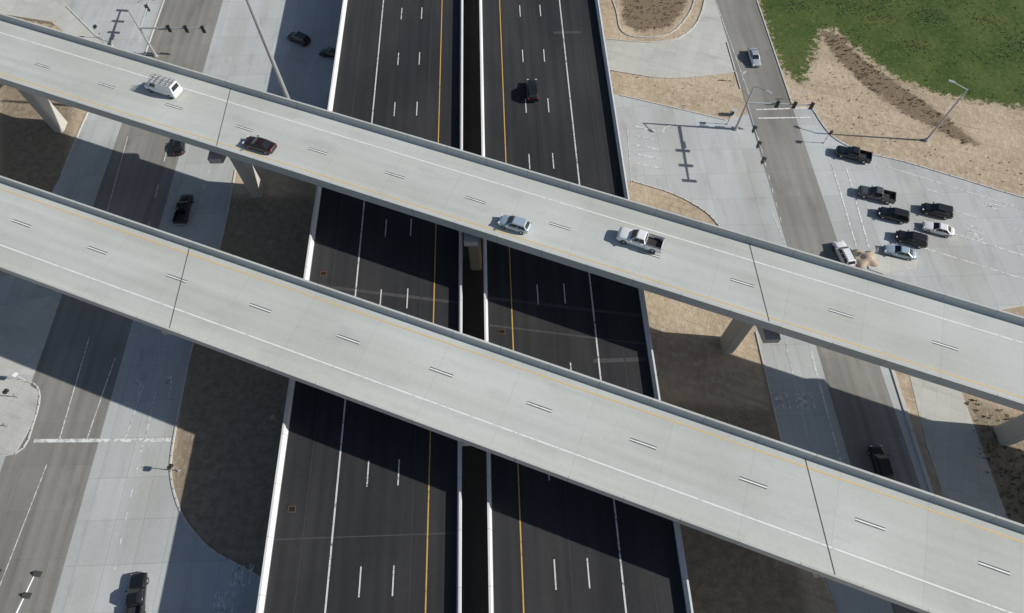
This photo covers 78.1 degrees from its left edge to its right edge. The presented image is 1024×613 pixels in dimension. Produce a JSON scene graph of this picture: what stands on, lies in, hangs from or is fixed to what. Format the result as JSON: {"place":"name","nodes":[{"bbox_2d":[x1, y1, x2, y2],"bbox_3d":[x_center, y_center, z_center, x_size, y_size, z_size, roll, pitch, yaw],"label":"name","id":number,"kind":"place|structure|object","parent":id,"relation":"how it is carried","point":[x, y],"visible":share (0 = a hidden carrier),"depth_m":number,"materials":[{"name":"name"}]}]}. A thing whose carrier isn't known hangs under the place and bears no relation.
{"place":"outdoors","nodes":[
{"label":"outdoors","id":0,"kind":"place"},
{"bbox_2d":[0,0,1023,612],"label":"street pavement","id":1,"kind":"structure","parent":0,"point":[76,528],"depth_m":99.53,"materials":[{"name":"concrete"}]},
{"bbox_2d":[2,389,18,397],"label":"pedestrian signal","id":2,"kind":"object","parent":1,"relation":"on","point":[5,391],"visible":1,"depth_m":88.20,"materials":[{"name":"metal"}]},
{"bbox_2d":[11,371,24,379],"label":"traffic sign","id":3,"kind":"object","parent":1,"relation":"on","point":[14,374],"visible":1,"depth_m":90.03,"materials":[{"name":"metal"}]},
{"bbox_2d":[15,570,42,612],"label":"traffic signal","id":4,"kind":"object","parent":1,"relation":"on","point":[26,594],"visible":1,"depth_m":72.87,"materials":[{"name":"metal"}]},
{"bbox_2d":[124,572,148,612],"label":"pickup truck","id":5,"kind":"object","parent":1,"relation":"on","point":[135,599],"visible":1,"depth_m":77.21,"materials":[{"name":"black paint"}]},
{"bbox_2d":[128,0,205,56],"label":"traffic signal","id":6,"kind":"object","parent":1,"relation":"on","point":[168,27],"visible":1,"depth_m":118.67,"materials":[{"name":"metal"}]},
{"bbox_2d":[172,140,185,155],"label":"sedan","id":7,"kind":"object","parent":1,"relation":"on","point":[178,147],"visible":0.63,"depth_m":111.58,"materials":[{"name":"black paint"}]},
{"bbox_2d":[172,194,193,224],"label":"pickup truck","id":8,"kind":"object","parent":1,"relation":"on","point":[182,208],"visible":1,"depth_m":105.01,"materials":[{"name":"black paint"}]},
{"bbox_2d":[286,31,310,45],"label":"suv","id":9,"kind":"object","parent":1,"relation":"on","point":[302,39],"visible":1,"depth_m":125.02,"materials":[{"name":"black paint"}]},
{"bbox_2d":[318,47,335,57],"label":"sedan","id":10,"kind":"object","parent":1,"relation":"on","point":[327,52],"visible":0.65,"depth_m":123.48,"materials":[{"name":"black paint"}]},
{"bbox_2d":[0,0,1023,579],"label":"kerb","id":11,"kind":"structure","parent":1,"relation":"on","point":[922,464],"depth_m":105.30,"materials":[{"name":"concrete"}]},
{"bbox_2d":[0,0,1023,612],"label":"street markings","id":12,"kind":"object","parent":1,"relation":"on","point":[222,600],"visible":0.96,"depth_m":90.80,"materials":[{"name":"white paint"}]},
{"bbox_2d":[747,48,760,66],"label":"sedan","id":13,"kind":"object","parent":1,"relation":"on","point":[753,56],"visible":1,"depth_m":122.62,"materials":[{"name":"silver paint"}]},
{"bbox_2d":[733,85,814,164],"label":"traffic signal","id":14,"kind":"object","parent":1,"relation":"on","point":[777,104],"visible":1,"depth_m":108.93,"materials":[{"name":"metal"}]},
{"bbox_2d":[832,240,855,265],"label":"suv","id":15,"kind":"object","parent":1,"relation":"on","point":[844,253],"visible":0.81,"depth_m":100.67,"materials":[{"name":"white paint"}]},
{"bbox_2d":[835,145,872,163],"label":"pickup truck","id":16,"kind":"object","parent":1,"relation":"on","point":[858,154],"visible":1,"depth_m":111.08,"materials":[{"name":"black paint"}]},
{"bbox_2d":[853,249,878,268],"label":"dirt pile","id":17,"kind":"object","parent":1,"relation":"on","point":[864,259],"visible":0.91,"depth_m":101.08,"materials":[{"name":"soil"}]},
{"bbox_2d":[857,185,896,203],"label":"pickup truck","id":18,"kind":"object","parent":1,"relation":"on","point":[882,194],"visible":1,"depth_m":106.84,"materials":[{"name":"grey paint"}]},
{"bbox_2d":[867,445,893,479],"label":"suv","id":19,"kind":"object","parent":1,"relation":"on","point":[882,466],"visible":0.81,"depth_m":84.83,"materials":[{"name":"black paint"}]},
{"bbox_2d":[877,206,909,223],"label":"suv","id":20,"kind":"object","parent":1,"relation":"on","point":[900,216],"visible":1,"depth_m":104.54,"materials":[{"name":"black paint"}]},
{"bbox_2d":[883,243,916,260],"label":"sedan","id":21,"kind":"object","parent":1,"relation":"on","point":[904,252],"visible":1,"depth_m":101.33,"materials":[{"name":"silver paint"}]},
{"bbox_2d":[895,229,928,248],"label":"suv","id":22,"kind":"object","parent":1,"relation":"on","point":[918,240],"visible":1,"depth_m":102.23,"materials":[{"name":"black paint"}]},
{"bbox_2d":[921,202,953,219],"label":"suv","id":23,"kind":"object","parent":1,"relation":"on","point":[944,211],"visible":1,"depth_m":104.97,"materials":[{"name":"black paint"}]},
{"bbox_2d":[922,221,954,237],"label":"sedan","id":24,"kind":"object","parent":1,"relation":"on","point":[944,230],"visible":1,"depth_m":103.49,"materials":[{"name":"white paint"}]},
{"bbox_2d":[0,0,1023,612],"bbox_3d":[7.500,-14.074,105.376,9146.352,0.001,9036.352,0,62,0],"label":"ground","id":25,"kind":"structure","parent":0,"point":[226,446],"depth_m":108.65,"materials":[{"name":"soil"}]},
{"bbox_2d":[167,464,179,471],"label":"pedestrian signal","id":26,"kind":"object","parent":25,"relation":"on","point":[169,466],"visible":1,"depth_m":83.12,"materials":[{"name":"metal"}]},
{"bbox_2d":[246,0,289,98],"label":"street lamp","id":27,"kind":"object","parent":25,"relation":"on","point":[270,55],"visible":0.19,"depth_m":102.28,"materials":[{"name":"metal"}]},
{"bbox_2d":[256,0,693,612],"bbox_3d":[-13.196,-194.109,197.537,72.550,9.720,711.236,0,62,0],"label":"highway","id":28,"kind":"structure","parent":25,"relation":"on","point":[366,512],"depth_m":85.44,"materials":[{"name":"black asphalt"}]},
{"bbox_2d":[525,79,538,101],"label":"suv","id":29,"kind":"object","parent":28,"relation":"on","point":[532,89],"visible":1,"depth_m":106.14,"materials":[{"name":"black paint"}]},
{"bbox_2d":[0,175,1023,612],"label":"flyover bridge","id":30,"kind":"structure","parent":25,"relation":"on","point":[876,535],"depth_m":71.54,"materials":[{"name":"concrete"}]},
{"bbox_2d":[0,13,1023,445],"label":"flyover bridge","id":31,"kind":"structure","parent":25,"relation":"on","point":[768,289],"depth_m":84.98,"materials":[{"name":"concrete"}]},
{"bbox_2d":[144,74,182,98],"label":"van","id":32,"kind":"object","parent":31,"relation":"on","point":[169,87],"visible":1,"depth_m":94.01,"materials":[{"name":"white paint"}]},
{"bbox_2d":[242,135,276,154],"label":"sedan","id":33,"kind":"object","parent":31,"relation":"on","point":[265,146],"visible":1,"depth_m":89.40,"materials":[{"name":"red paint"}]},
{"bbox_2d":[498,214,531,234],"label":"hatchback","id":34,"kind":"object","parent":31,"relation":"on","point":[521,226],"visible":1,"depth_m":82.75,"materials":[{"name":"silver paint"}]},
{"bbox_2d":[616,227,664,253],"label":"pickup truck","id":35,"kind":"object","parent":31,"relation":"on","point":[639,237],"visible":1,"depth_m":81.69,"materials":[{"name":"white paint"}]},
{"bbox_2d":[623,0,685,28],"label":"planting bed","id":36,"kind":"object","parent":25,"relation":"on","point":[653,12],"visible":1,"depth_m":130.49,"materials":[{"name":"brown plant"}]},
{"bbox_2d":[728,108,737,117],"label":"signal cabinet","id":37,"kind":"object","parent":25,"relation":"on","point":[735,110],"visible":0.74,"depth_m":116.30,"materials":[{"name":"metal"}]},
{"bbox_2d":[823,33,980,144],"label":"scrub","id":38,"kind":"object","parent":25,"relation":"on","point":[880,78],"visible":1,"depth_m":121.25,"materials":[{"name":"brown plant"}]},
{"bbox_2d":[807,62,1022,184],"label":"scrub","id":39,"kind":"object","parent":25,"relation":"on","point":[881,111],"visible":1,"depth_m":117.03,"materials":[{"name":"brown plant"}]},
{"bbox_2d":[924,79,967,141],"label":"street lamp","id":40,"kind":"object","parent":25,"relation":"on","point":[926,139],"visible":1,"depth_m":107.86,"materials":[{"name":"metal"}]},
{"bbox_2d":[966,399,1023,516],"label":"scrub","id":41,"kind":"object","parent":25,"relation":"on","point":[1006,470],"visible":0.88,"depth_m":86.29,"materials":[{"name":"brown plant"}]},
{"bbox_2d":[762,0,1023,106],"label":"grass","id":42,"kind":"structure","parent":0,"point":[789,4],"depth_m":128.85,"materials":[{"name":"green plant"}]}
]}

